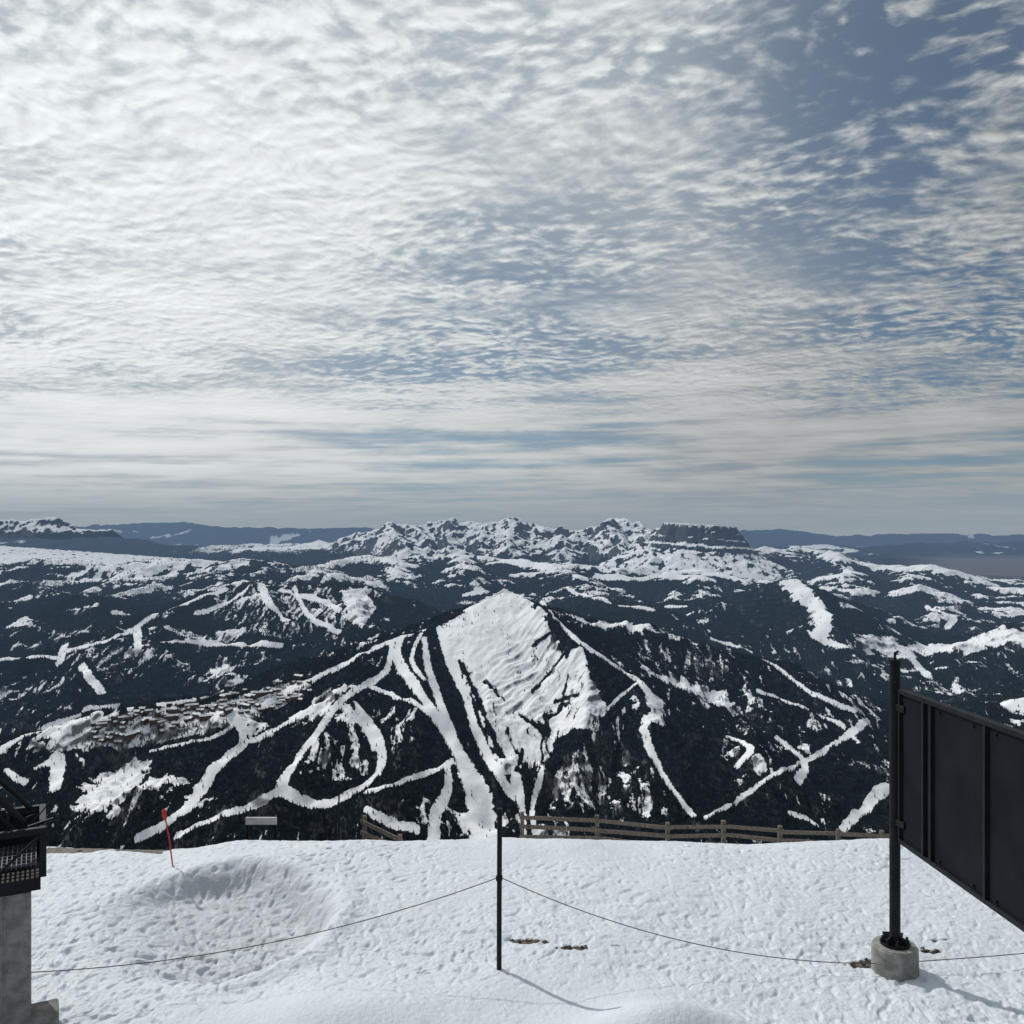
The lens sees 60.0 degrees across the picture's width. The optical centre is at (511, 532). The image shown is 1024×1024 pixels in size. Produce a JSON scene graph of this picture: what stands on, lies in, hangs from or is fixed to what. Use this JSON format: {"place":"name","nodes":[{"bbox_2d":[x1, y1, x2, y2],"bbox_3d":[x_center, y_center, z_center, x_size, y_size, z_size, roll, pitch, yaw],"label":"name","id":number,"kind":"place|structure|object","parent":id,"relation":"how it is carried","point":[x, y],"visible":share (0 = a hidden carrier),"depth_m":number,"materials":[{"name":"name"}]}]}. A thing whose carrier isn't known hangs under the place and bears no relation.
{"place":"outdoors","nodes":[
{"label":"outdoors","id":0,"kind":"place"},
{"bbox_2d":[0,516,1023,849],"bbox_3d":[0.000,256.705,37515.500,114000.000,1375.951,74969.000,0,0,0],"label":"mountain terrain","id":1,"kind":"structure","parent":0,"point":[478,646],"depth_m":3858.89,"materials":[{"name":"white snow"}]},
{"bbox_2d":[90,674,311,743],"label":"ski village lodges","id":2,"kind":"structure","parent":1,"relation":"on","point":[247,703],"depth_m":3028.21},
{"bbox_2d":[0,554,1023,849],"bbox_3d":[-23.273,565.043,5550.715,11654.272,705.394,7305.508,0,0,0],"label":"conifer forest","id":3,"kind":"object","parent":1,"relation":"on","point":[992,698],"visible":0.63,"depth_m":3617.66,"materials":[{"name":"green plant"}]},
{"bbox_2d":[0,0,1023,535],"label":"sky","id":4,"kind":"structure","parent":0,"point":[576,265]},
{"bbox_2d":[31,837,1023,1023],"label":"snow ground","id":5,"kind":"structure","parent":0,"point":[433,962],"depth_m":8.92,"materials":[{"name":"white snow"}]},
{"bbox_2d":[0,778,58,1023],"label":"lift platform","id":6,"kind":"structure","parent":5,"relation":"on","point":[22,850],"depth_m":6.98,"materials":[{"name":"concrete"}]},
{"bbox_2d":[162,809,173,866],"bbox_3d":[-4.104,3.751,10.600,0.167,0.886,0.053,0,0,0],"label":"red marker pole","id":7,"kind":"object","parent":5,"relation":"on","point":[164,813],"visible":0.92,"depth_m":10.59,"materials":[{"name":"red plastic"}]},
{"bbox_2d":[246,817,276,839],"bbox_3d":[-6.789,8.714,24.027,0.840,2.000,0.105,0,0,0],"label":"slope sign","id":8,"kind":"object","parent":5,"relation":"on","point":[261,820],"visible":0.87,"depth_m":23.98,"materials":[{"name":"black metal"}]},
{"bbox_2d":[337,782,340,840],"bbox_3d":[-5.466,9.700,28.000,0.120,3.601,0.070,0,0,0],"label":"trail marker post","id":9,"kind":"object","parent":5,"relation":"on","point":[338,785],"visible":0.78,"depth_m":27.98,"materials":[{"name":"black metal"}]},
{"bbox_2d":[360,815,402,840],"bbox_3d":[-4.022,9.911,27.483,1.823,1.916,0.243,0,0,37],"label":"wooden fence","id":10,"kind":"object","parent":5,"relation":"on","point":[365,825],"visible":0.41,"depth_m":27.61,"materials":[{"name":"brown wood"}]},
{"bbox_2d":[496,808,502,969],"bbox_3d":[-0.117,3.363,8.100,0.062,1.675,0.060,0,0,0],"label":"rope line post","id":11,"kind":"object","parent":5,"relation":"on","point":[499,877],"visible":0.88,"depth_m":8.08,"materials":[{"name":"black metal"}]},
{"bbox_2d":[31,878,1023,972],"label":"boundary rope","id":12,"kind":"object","parent":11,"relation":"attached to","point":[524,888],"visible":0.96,"depth_m":8.09,"materials":[{"name":"grey fabric"}]},
{"bbox_2d":[519,811,888,843],"bbox_3d":[9.712,10.898,30.597,18.973,2.869,0.415,0,0,-3],"label":"wooden fence","id":13,"kind":"object","parent":5,"relation":"on","point":[667,827],"visible":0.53,"depth_m":30.39,"materials":[{"name":"brown wood"}]},
{"bbox_2d":[509,938,939,962],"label":"exposed rocks","id":14,"kind":"object","parent":5,"relation":"on","point":[860,961],"visible":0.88,"depth_m":8.53,"materials":[{"name":"stone"}]},
{"bbox_2d":[871,652,1023,981],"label":"trail sign board","id":15,"kind":"object","parent":5,"relation":"on","point":[956,795],"visible":0.98,"depth_m":7.23,"materials":[{"name":"black metal"}]}
]}

